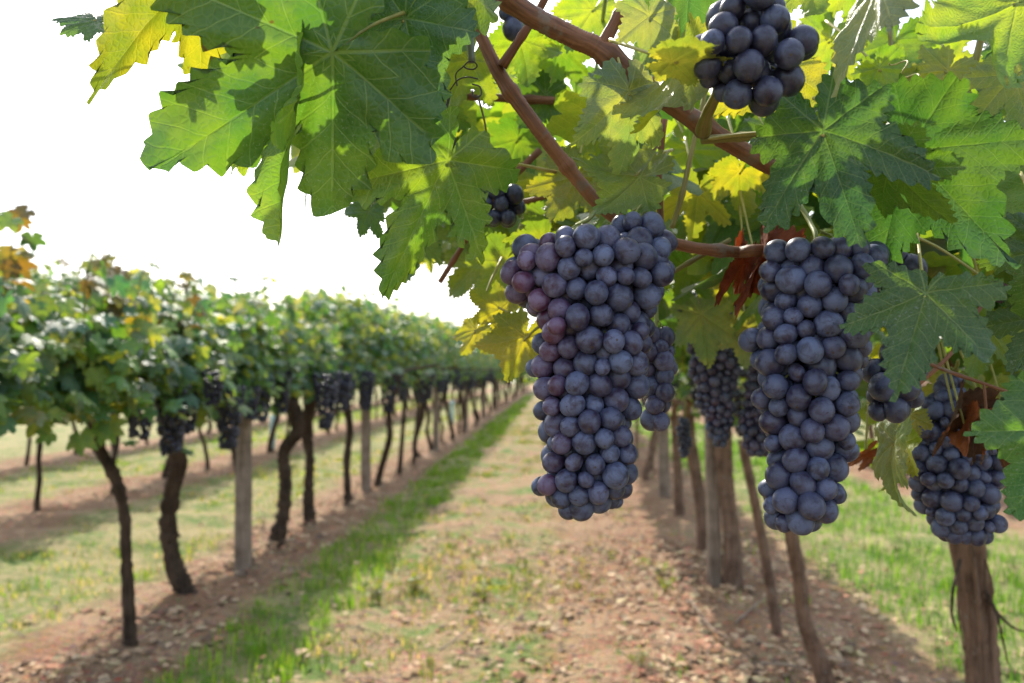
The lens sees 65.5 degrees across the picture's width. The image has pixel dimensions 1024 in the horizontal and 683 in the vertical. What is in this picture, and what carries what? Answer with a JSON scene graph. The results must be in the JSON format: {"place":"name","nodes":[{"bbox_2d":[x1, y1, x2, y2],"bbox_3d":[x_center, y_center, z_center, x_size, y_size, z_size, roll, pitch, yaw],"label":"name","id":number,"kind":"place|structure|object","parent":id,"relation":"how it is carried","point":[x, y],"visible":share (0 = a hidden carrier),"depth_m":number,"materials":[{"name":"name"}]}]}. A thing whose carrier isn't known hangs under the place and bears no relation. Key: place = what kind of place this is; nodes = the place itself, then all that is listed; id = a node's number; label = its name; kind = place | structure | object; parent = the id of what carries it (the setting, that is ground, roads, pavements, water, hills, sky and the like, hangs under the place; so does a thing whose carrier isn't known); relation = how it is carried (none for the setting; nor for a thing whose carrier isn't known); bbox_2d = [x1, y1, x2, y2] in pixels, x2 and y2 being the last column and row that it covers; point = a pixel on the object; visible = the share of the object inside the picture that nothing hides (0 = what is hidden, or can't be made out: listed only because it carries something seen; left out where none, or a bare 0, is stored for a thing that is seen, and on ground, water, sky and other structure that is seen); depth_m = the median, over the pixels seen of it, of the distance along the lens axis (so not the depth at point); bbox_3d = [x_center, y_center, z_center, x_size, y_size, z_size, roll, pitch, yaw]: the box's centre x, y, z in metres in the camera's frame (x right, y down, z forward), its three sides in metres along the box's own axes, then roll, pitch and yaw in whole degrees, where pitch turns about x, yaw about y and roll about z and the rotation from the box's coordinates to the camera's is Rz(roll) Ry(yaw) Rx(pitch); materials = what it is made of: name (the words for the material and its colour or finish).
{"place":"outdoors","nodes":[
{"label":"outdoors","id":0,"kind":"place"},
{"bbox_2d":[0,0,1004,370],"label":"sky","id":1,"kind":"structure","parent":0,"point":[84,166],"materials":[{"name":"white"}]},
{"bbox_2d":[485,184,525,227],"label":"grape bunch","id":2,"kind":"object","parent":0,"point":[509,205],"visible":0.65,"depth_m":0.94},
{"bbox_2d":[0,375,1023,682],"bbox_3d":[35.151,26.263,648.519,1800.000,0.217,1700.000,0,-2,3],"label":"ground","id":3,"kind":"structure","parent":0,"point":[70,513],"depth_m":5.46,"materials":[{"name":"soil"}]},
{"bbox_2d":[23,437,31,465],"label":"grapevine","id":4,"kind":"object","parent":3,"relation":"on","point":[27,456],"depth_m":11.39,"materials":[{"name":"brown plant"}]},
{"bbox_2d":[19,263,67,510],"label":"grapevine","id":5,"kind":"object","parent":3,"relation":"on","point":[39,480],"visible":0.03,"depth_m":7.42,"materials":[{"name":"brown plant"}]},
{"bbox_2d":[34,257,60,286],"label":"grapevine","id":6,"kind":"object","parent":3,"relation":"on","point":[42,278],"visible":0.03,"depth_m":7.10,"materials":[{"name":"green plant"}]},
{"bbox_2d":[0,169,129,457],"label":"grapevine","id":7,"kind":"object","parent":3,"relation":"on","point":[36,355],"visible":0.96,"depth_m":3.04,"materials":[{"name":"green plant"}]},
{"bbox_2d":[58,279,119,492],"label":"grapevine","id":8,"kind":"object","parent":3,"relation":"on","point":[115,451],"visible":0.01,"depth_m":8.78,"materials":[{"name":"brown plant"}]},
{"bbox_2d":[6,228,253,646],"bbox_3d":[-2.089,0.494,3.894,1.337,2.076,1.402,0,-2,3],"label":"grapevine","id":9,"kind":"object","parent":3,"relation":"on","point":[159,347],"visible":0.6,"depth_m":3.70,"materials":[{"name":"green plant"}]},
{"bbox_2d":[126,374,154,440],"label":"grape bunch","id":10,"kind":"object","parent":9,"relation":"hanging from","point":[144,423],"visible":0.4,"depth_m":3.77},
{"bbox_2d":[154,384,191,456],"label":"grape bunch","id":11,"kind":"object","parent":9,"relation":"attached to","point":[166,421],"visible":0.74,"depth_m":4.00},
{"bbox_2d":[200,358,223,406],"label":"grape bunch","id":12,"kind":"object","parent":9,"relation":"attached to","point":[217,389],"visible":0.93,"depth_m":4.18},
{"bbox_2d":[46,253,279,594],"bbox_3d":[-2.082,0.566,4.745,1.081,2.062,1.414,0,-2,3],"label":"grapevine","id":13,"kind":"object","parent":3,"relation":"on","point":[178,575],"visible":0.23,"depth_m":4.69,"materials":[{"name":"green plant"}]},
{"bbox_2d":[176,371,200,434],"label":"grape bunch","id":14,"kind":"object","parent":13,"relation":"attached to","point":[190,426],"visible":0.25,"depth_m":4.25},
{"bbox_2d":[215,392,244,449],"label":"grape bunch","id":15,"kind":"object","parent":13,"relation":"attached to","point":[232,435],"visible":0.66,"depth_m":4.87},
{"bbox_2d":[224,376,245,419],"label":"grape bunch","id":16,"kind":"object","parent":13,"relation":"attached to","point":[236,415],"visible":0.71,"depth_m":4.62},
{"bbox_2d":[251,375,273,421],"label":"grape bunch","id":17,"kind":"object","parent":13,"relation":"attached to","point":[266,395],"visible":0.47,"depth_m":5.30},
{"bbox_2d":[161,295,217,478],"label":"grapevine","id":18,"kind":"object","parent":3,"relation":"on","point":[165,471],"depth_m":9.81,"materials":[{"name":"brown plant"}]},
{"bbox_2d":[197,426,209,470],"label":"grapevine","id":19,"kind":"object","parent":3,"relation":"on","point":[205,450],"depth_m":11.05,"materials":[{"name":"brown plant"}]},
{"bbox_2d":[205,413,211,433],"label":"grapevine","id":20,"kind":"object","parent":3,"relation":"on","point":[209,430],"visible":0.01,"depth_m":17.36,"materials":[{"name":"brown plant"}]},
{"bbox_2d":[165,277,315,569],"bbox_3d":[-2.009,0.581,5.540,1.083,2.031,1.380,0,-2,3],"label":"grapevine","id":21,"kind":"object","parent":3,"relation":"on","point":[285,343],"visible":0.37,"depth_m":5.51,"materials":[{"name":"green plant"}]},
{"bbox_2d":[243,377,259,420],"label":"grape bunch","id":22,"kind":"object","parent":21,"relation":"hanging from","point":[255,401],"visible":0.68,"depth_m":5.04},
{"bbox_2d":[234,412,253,576],"bbox_3d":[-1.810,0.872,5.366,0.113,1.470,0.118,0,-2,3],"label":"trellis post","id":23,"kind":"object","parent":3,"relation":"on","point":[243,516],"visible":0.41,"depth_m":5.32,"materials":[{"name":"wood"}]},
{"bbox_2d":[183,286,336,548],"bbox_3d":[-2.066,0.597,6.302,1.145,2.086,1.394,0,-2,3],"label":"grapevine","id":24,"kind":"object","parent":3,"relation":"on","point":[279,527],"visible":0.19,"depth_m":6.25,"materials":[{"name":"green plant"}]},
{"bbox_2d":[273,370,291,413],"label":"grape bunch","id":25,"kind":"object","parent":24,"relation":"attached to","point":[284,398],"visible":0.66,"depth_m":5.68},
{"bbox_2d":[312,365,331,407],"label":"grape bunch","id":26,"kind":"object","parent":24,"relation":"hanging from","point":[323,385],"visible":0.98,"depth_m":6.31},
{"bbox_2d":[314,371,337,429],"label":"grape bunch","id":27,"kind":"object","parent":24,"relation":"hanging from","point":[325,422],"visible":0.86,"depth_m":6.35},
{"bbox_2d":[269,415,275,449],"bbox_3d":[-4.150,1.581,13.794,0.113,0.602,0.108,0,-2,3],"label":"vine guard","id":28,"kind":"object","parent":3,"relation":"on","point":[272,417],"visible":0.4,"depth_m":13.76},
{"bbox_2d":[265,311,281,452],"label":"grapevine","id":29,"kind":"object","parent":3,"relation":"on","point":[272,434],"visible":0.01,"depth_m":13.22,"materials":[{"name":"brown plant"}]},
{"bbox_2d":[269,284,394,504],"bbox_3d":[-1.883,0.547,8.307,1.091,2.307,1.416,0,-2,3],"label":"grapevine","id":30,"kind":"object","parent":3,"relation":"on","point":[345,315],"visible":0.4,"depth_m":8.17,"materials":[{"name":"green plant"}]},
{"bbox_2d":[356,360,375,410],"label":"grape bunch","id":31,"kind":"object","parent":30,"relation":"hanging from","point":[363,395],"visible":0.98,"depth_m":7.88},
{"bbox_2d":[300,298,364,524],"bbox_3d":[-2.041,0.651,7.125,1.186,2.010,1.405,0,-2,3],"label":"grapevine","id":32,"kind":"object","parent":3,"relation":"on","point":[309,511],"visible":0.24,"depth_m":7.06,"materials":[{"name":"green plant"}]},
{"bbox_2d":[326,364,340,402],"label":"grape bunch","id":33,"kind":"object","parent":32,"relation":"hanging from","point":[332,381],"visible":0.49,"depth_m":6.65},
{"bbox_2d":[331,363,352,411],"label":"grape bunch","id":34,"kind":"object","parent":32,"relation":"hanging from","point":[348,387],"visible":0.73,"depth_m":7.04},
{"bbox_2d":[335,363,348,404],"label":"grape bunch","id":35,"kind":"object","parent":32,"relation":"hanging from","point":[344,379],"visible":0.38,"depth_m":7.08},
{"bbox_2d":[345,379,356,400],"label":"grape bunch","id":36,"kind":"object","parent":32,"relation":"attached to","point":[353,385],"visible":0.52,"depth_m":7.51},
{"bbox_2d":[361,395,370,490],"bbox_3d":[-1.687,1.018,9.172,0.124,1.470,0.128,0,-2,3],"label":"trellis post","id":37,"kind":"object","parent":3,"relation":"on","point":[366,449],"visible":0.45,"depth_m":9.12,"materials":[{"name":"wood"}]},
{"bbox_2d":[361,577,392,602],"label":"weed","id":38,"kind":"object","parent":3,"relation":"on","point":[377,585],"visible":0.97,"depth_m":4.75,"materials":[{"name":"green plant"}]},
{"bbox_2d":[329,292,435,486],"bbox_3d":[-1.628,0.602,9.364,1.375,2.353,1.422,0,-2,3],"label":"grapevine","id":39,"kind":"object","parent":3,"relation":"on","point":[392,334],"visible":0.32,"depth_m":9.29,"materials":[{"name":"green plant"}]},
{"bbox_2d":[380,378,395,412],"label":"grape bunch","id":40,"kind":"object","parent":39,"relation":"hanging from","point":[390,397],"visible":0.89,"depth_m":9.10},
{"bbox_2d":[399,380,407,400],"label":"grape bunch","id":41,"kind":"object","parent":39,"relation":"hanging from","point":[403,397],"visible":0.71,"depth_m":9.82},
{"bbox_2d":[375,303,440,476],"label":"grapevine","id":42,"kind":"object","parent":3,"relation":"on","point":[414,339],"visible":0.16,"depth_m":10.36,"materials":[{"name":"green plant"}]},
{"bbox_2d":[383,308,442,463],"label":"grapevine","id":43,"kind":"object","parent":3,"relation":"on","point":[431,335],"visible":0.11,"depth_m":11.53,"materials":[{"name":"green plant"}]},
{"bbox_2d":[414,377,421,396],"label":"grape bunch","id":44,"kind":"object","parent":43,"relation":"hanging from","point":[417,393],"visible":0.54,"depth_m":11.30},
{"bbox_2d":[423,368,434,399],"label":"grape bunch","id":45,"kind":"object","parent":43,"relation":"hanging from","point":[430,390],"visible":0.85,"depth_m":11.32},
{"bbox_2d":[393,568,443,592],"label":"weed","id":46,"kind":"object","parent":3,"relation":"on","point":[414,585],"visible":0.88,"depth_m":4.94,"materials":[{"name":"green plant"}]},
{"bbox_2d":[409,310,458,450],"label":"grapevine","id":47,"kind":"object","parent":3,"relation":"on","point":[441,325],"visible":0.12,"depth_m":13.62,"materials":[{"name":"green plant"}]},
{"bbox_2d":[443,373,450,391],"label":"grape bunch","id":48,"kind":"object","parent":47,"relation":"attached to","point":[446,387],"visible":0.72,"depth_m":13.79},
{"bbox_2d":[412,316,457,457],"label":"grapevine","id":49,"kind":"object","parent":3,"relation":"on","point":[438,351],"visible":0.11,"depth_m":12.50,"materials":[{"name":"green plant"}]},
{"bbox_2d":[435,373,444,392],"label":"grape bunch","id":50,"kind":"object","parent":49,"relation":"hanging from","point":[439,385],"visible":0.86,"depth_m":12.83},
{"bbox_2d":[432,374,438,450],"bbox_3d":[-1.301,1.175,13.655,0.119,1.500,0.128,0,-2,3],"label":"trellis post","id":51,"kind":"object","parent":3,"relation":"on","point":[435,398],"visible":0.59,"depth_m":13.60,"materials":[{"name":"wood"}]},
{"bbox_2d":[450,400,453,422],"bbox_3d":[-1.583,1.860,21.061,0.113,0.602,0.108,0,-2,3],"label":"vine guard","id":52,"kind":"object","parent":3,"relation":"on","point":[452,409],"visible":0.73,"depth_m":21.02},
{"bbox_2d":[439,318,465,443],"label":"grapevine","id":53,"kind":"object","parent":3,"relation":"on","point":[452,352],"visible":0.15,"depth_m":14.61,"materials":[{"name":"green plant"}]},
{"bbox_2d":[439,623,469,650],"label":"fallen twig","id":54,"kind":"object","parent":3,"relation":"on","point":[448,644],"visible":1,"depth_m":3.81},
{"bbox_2d":[439,319,475,439],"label":"grapevine","id":55,"kind":"object","parent":3,"relation":"on","point":[460,369],"visible":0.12,"depth_m":15.39,"materials":[{"name":"green plant"}]},
{"bbox_2d":[445,323,475,434],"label":"grapevine","id":56,"kind":"object","parent":3,"relation":"on","point":[468,359],"visible":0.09,"depth_m":16.73,"materials":[{"name":"green plant"}]},
{"bbox_2d":[465,371,472,389],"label":"grape bunch","id":57,"kind":"object","parent":56,"relation":"hanging from","point":[469,386],"visible":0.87,"depth_m":16.66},
{"bbox_2d":[464,379,467,431],"bbox_3d":[-1.053,1.351,18.245,0.119,1.500,0.128,0,-2,3],"label":"trellis post","id":58,"kind":"object","parent":3,"relation":"on","point":[466,419],"visible":0.31,"depth_m":18.18,"materials":[{"name":"wood"}]},
{"bbox_2d":[460,349,480,421],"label":"grapevine","id":59,"kind":"object","parent":3,"relation":"on","point":[462,401],"visible":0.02,"depth_m":18.96,"materials":[{"name":"green plant"}]},
{"bbox_2d":[461,347,489,433],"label":"grapevine","id":60,"kind":"object","parent":3,"relation":"on","point":[465,402],"visible":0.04,"depth_m":17.84,"materials":[{"name":"brown plant"}]},
{"bbox_2d":[0,442,956,682],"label":"prunings","id":61,"kind":"object","parent":3,"relation":"on","point":[359,678],"visible":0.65,"depth_m":4.39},
{"bbox_2d":[469,353,489,419],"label":"grapevine","id":62,"kind":"object","parent":3,"relation":"on","point":[470,395],"visible":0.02,"depth_m":21.96,"materials":[{"name":"green plant"}]},
{"bbox_2d":[472,349,491,425],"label":"grapevine","id":63,"kind":"object","parent":3,"relation":"on","point":[481,357],"visible":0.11,"depth_m":20.09,"materials":[{"name":"green plant"}]},
{"bbox_2d":[482,384,485,417],"bbox_3d":[-0.798,1.532,22.935,0.119,1.500,0.128,0,-2,3],"label":"trellis post","id":64,"kind":"object","parent":3,"relation":"on","point":[484,404],"visible":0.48,"depth_m":22.88,"materials":[{"name":"wood"}]},
{"bbox_2d":[471,353,496,418],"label":"grapevine","id":65,"kind":"object","parent":3,"relation":"on","point":[486,360],"visible":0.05,"depth_m":21.17,"materials":[{"name":"green plant"}]},
{"bbox_2d":[465,579,503,599],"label":"weed","id":66,"kind":"object","parent":3,"relation":"on","point":[483,595],"visible":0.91,"depth_m":4.80,"materials":[{"name":"green plant"}]},
{"bbox_2d":[480,354,501,416],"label":"grapevine","id":67,"kind":"object","parent":3,"relation":"on","point":[490,359],"visible":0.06,"depth_m":23.14,"materials":[{"name":"green plant"}]},
{"bbox_2d":[486,354,498,414],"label":"grapevine","id":68,"kind":"object","parent":3,"relation":"on","point":[487,400],"visible":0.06,"depth_m":25.31,"materials":[{"name":"green plant"}]},
{"bbox_2d":[450,377,537,383],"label":"distant woods","id":69,"kind":"object","parent":3,"relation":"on","point":[532,379],"depth_m":90.01,"materials":[{"name":"green plant"}]},
{"bbox_2d":[491,360,499,410],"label":"grapevine","id":70,"kind":"object","parent":3,"relation":"on","point":[494,388],"visible":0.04,"depth_m":26.42,"materials":[{"name":"brown plant"}]},
{"bbox_2d":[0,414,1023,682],"bbox_3d":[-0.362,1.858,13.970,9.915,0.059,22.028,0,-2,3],"label":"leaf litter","id":71,"kind":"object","parent":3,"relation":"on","point":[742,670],"visible":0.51,"depth_m":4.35,"materials":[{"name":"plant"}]},
{"bbox_2d":[49,0,1023,682],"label":"grapevine","id":72,"kind":"object","parent":3,"relation":"on","point":[365,96],"visible":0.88,"depth_m":0.67,"materials":[{"name":"green plant"}]},
{"bbox_2d":[449,61,481,97],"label":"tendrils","id":73,"kind":"object","parent":72,"relation":"attached to","point":[456,79],"visible":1,"depth_m":0.71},
{"bbox_2d":[477,95,486,131],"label":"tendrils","id":74,"kind":"object","parent":72,"relation":"hanging from","point":[481,109],"visible":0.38,"depth_m":0.75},
{"bbox_2d":[498,8,524,41],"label":"grape bunch","id":75,"kind":"object","parent":72,"relation":"attached to","point":[512,27],"visible":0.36,"depth_m":0.92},
{"bbox_2d":[500,210,673,521],"bbox_3d":[0.072,0.007,0.720,0.147,0.307,0.136,2,-3,-36],"label":"grape bunch","id":76,"kind":"object","parent":72,"relation":"attached to","point":[589,297],"visible":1,"depth_m":0.68,"materials":[{"name":"food"}]},
{"bbox_2d":[610,484,632,508],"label":"grape bunch","id":77,"kind":"object","parent":76,"relation":"attached to","point":[616,504],"visible":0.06,"depth_m":0.72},
{"bbox_2d":[594,0,606,70],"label":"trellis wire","id":78,"kind":"object","parent":72,"relation":"attached to","point":[604,6],"visible":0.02,"depth_m":0.97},
{"bbox_2d":[611,204,677,272],"bbox_3d":[0.132,-0.105,0.744,0.057,0.101,0.112,-1,-3,30],"label":"grape bunch","id":79,"kind":"object","parent":72,"relation":"hanging from","point":[649,227],"visible":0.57,"depth_m":0.70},
{"bbox_2d":[640,306,677,431],"bbox_3d":[0.151,0.013,0.824,0.038,0.160,0.040,-1,-2,15],"label":"grape bunch","id":80,"kind":"object","parent":72,"relation":"hanging from","point":[662,372],"visible":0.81,"depth_m":0.81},
{"bbox_2d":[676,399,692,458],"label":"grape bunch","id":81,"kind":"object","parent":72,"relation":"attached to","point":[683,430],"visible":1,"depth_m":2.55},
{"bbox_2d":[693,0,819,116],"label":"grape bunch","id":82,"kind":"object","parent":72,"relation":"attached to","point":[765,46],"visible":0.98,"depth_m":0.58,"materials":[{"name":"food"}]},
{"bbox_2d":[738,204,889,535],"bbox_3d":[0.264,0.017,0.688,0.108,0.292,0.104,2,-3,-34],"label":"grape bunch","id":83,"kind":"object","parent":72,"relation":"hanging from","point":[809,360],"visible":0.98,"depth_m":0.66,"materials":[{"name":"food"}]},
{"bbox_2d":[862,344,927,422],"bbox_3d":[0.362,0.026,0.755,0.058,0.100,0.055,0,-2,3],"label":"grape bunch","id":84,"kind":"object","parent":72,"relation":"attached to","point":[881,406],"visible":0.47,"depth_m":0.74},
{"bbox_2d":[877,251,927,291],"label":"grape bunch","id":85,"kind":"object","parent":72,"relation":"hanging from","point":[911,261],"visible":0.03,"depth_m":0.73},
{"bbox_2d":[908,359,1007,546],"bbox_3d":[0.548,0.136,0.988,0.124,0.228,0.111,0,-2,3],"label":"grape bunch","id":86,"kind":"object","parent":72,"relation":"hanging from","point":[956,496],"visible":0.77,"depth_m":0.96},
{"bbox_2d":[177,49,1023,377],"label":"grapevine","id":87,"kind":"object","parent":3,"relation":"on","point":[569,105],"visible":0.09,"depth_m":1.09,"materials":[{"name":"green plant"}]},
{"bbox_2d":[687,299,741,447],"bbox_3d":[0.403,0.034,1.601,0.127,0.357,0.094,0,-2,3],"label":"grape bunch","id":88,"kind":"object","parent":87,"relation":"hanging from","point":[716,383],"visible":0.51,"depth_m":1.57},
{"bbox_2d":[738,365,768,456],"bbox_3d":[0.489,0.087,1.572,0.086,0.281,0.068,0,-2,3],"label":"grape bunch","id":89,"kind":"object","parent":87,"relation":"attached to","point":[754,435],"visible":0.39,"depth_m":1.56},
{"bbox_2d":[606,640,652,666],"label":"weed","id":90,"kind":"object","parent":3,"relation":"on","point":[636,657],"visible":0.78,"depth_m":3.62,"materials":[{"name":"beige plant"}]},
{"bbox_2d":[635,399,646,458],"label":"grapevine","id":91,"kind":"object","parent":3,"relation":"on","point":[636,433],"visible":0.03,"depth_m":11.83,"materials":[{"name":"brown plant"}]},
{"bbox_2d":[420,257,878,682],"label":"grapevine","id":92,"kind":"object","parent":3,"relation":"on","point":[822,671],"visible":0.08,"depth_m":3.26,"materials":[{"name":"brown plant"}]},
{"bbox_2d":[733,368,748,436],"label":"grape bunch","id":93,"kind":"object","parent":92,"relation":"attached to","point":[739,395],"visible":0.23,"depth_m":2.93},
{"bbox_2d":[641,396,674,480],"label":"grapevine","id":94,"kind":"object","parent":3,"relation":"on","point":[649,461],"visible":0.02,"depth_m":9.58,"materials":[{"name":"brown plant"}]},
{"bbox_2d":[644,569,679,594],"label":"weed","id":95,"kind":"object","parent":3,"relation":"on","point":[662,581],"visible":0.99,"depth_m":4.92,"materials":[{"name":"green plant"}]},
{"bbox_2d":[658,411,669,496],"bbox_3d":[1.578,0.984,8.295,0.131,1.470,0.128,0,-2,3],"label":"trellis post","id":96,"kind":"object","parent":3,"relation":"on","point":[663,468],"visible":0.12,"depth_m":8.24,"materials":[{"name":"wood"}]},
{"bbox_2d":[669,371,702,515],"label":"grapevine","id":97,"kind":"object","parent":3,"relation":"on","point":[679,508],"visible":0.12,"depth_m":7.12,"materials":[{"name":"brown plant"}]},
{"bbox_2d":[672,348,742,551],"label":"grapevine","id":98,"kind":"object","parent":3,"relation":"on","point":[694,465],"visible":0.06,"depth_m":5.91,"materials":[{"name":"brown plant"}]},
{"bbox_2d":[672,346,743,589],"bbox_3d":[1.038,0.450,5.041,1.272,2.252,1.406,0,-2,3],"label":"grapevine","id":99,"kind":"object","parent":3,"relation":"on","point":[732,569],"visible":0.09,"depth_m":4.95,"materials":[{"name":"brown plant"}]},
{"bbox_2d":[689,379,697,409],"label":"grape bunch","id":100,"kind":"object","parent":99,"relation":"attached to","point":[692,391],"visible":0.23,"depth_m":5.42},
{"bbox_2d":[689,599,731,639],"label":"fallen twig","id":101,"kind":"object","parent":3,"relation":"on","point":[699,612],"visible":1,"depth_m":4.15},
{"bbox_2d":[703,416,721,586],"bbox_3d":[1.274,0.861,5.079,0.105,1.470,0.116,0,-2,3],"label":"trellis post","id":102,"kind":"object","parent":3,"relation":"on","point":[713,546],"visible":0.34,"depth_m":5.03,"materials":[{"name":"wood"}]},
{"bbox_2d":[734,595,765,623],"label":"fallen twig","id":103,"kind":"object","parent":3,"relation":"on","point":[743,615],"visible":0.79,"depth_m":4.28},
{"bbox_2d":[738,440,782,635],"bbox_3d":[1.259,1.014,4.029,0.217,1.030,0.056,-1,-2,21],"label":"vine trunk","id":104,"kind":"object","parent":3,"relation":"on","point":[769,584],"visible":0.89,"depth_m":4.01,"materials":[{"name":"brown plant"}]},
{"bbox_2d":[760,662,811,673],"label":"fallen twig","id":105,"kind":"object","parent":3,"relation":"on","point":[772,663],"visible":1,"depth_m":3.53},
{"bbox_2d":[868,345,875,469],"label":"grapevine","id":106,"kind":"object","parent":3,"relation":"on","point":[871,433],"depth_m":10.76,"materials":[{"name":"brown plant"}]},
{"bbox_2d":[0,393,1023,682],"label":"grass","id":107,"kind":"structure","parent":0,"point":[282,661],"depth_m":5.44,"materials":[{"name":"plant"}]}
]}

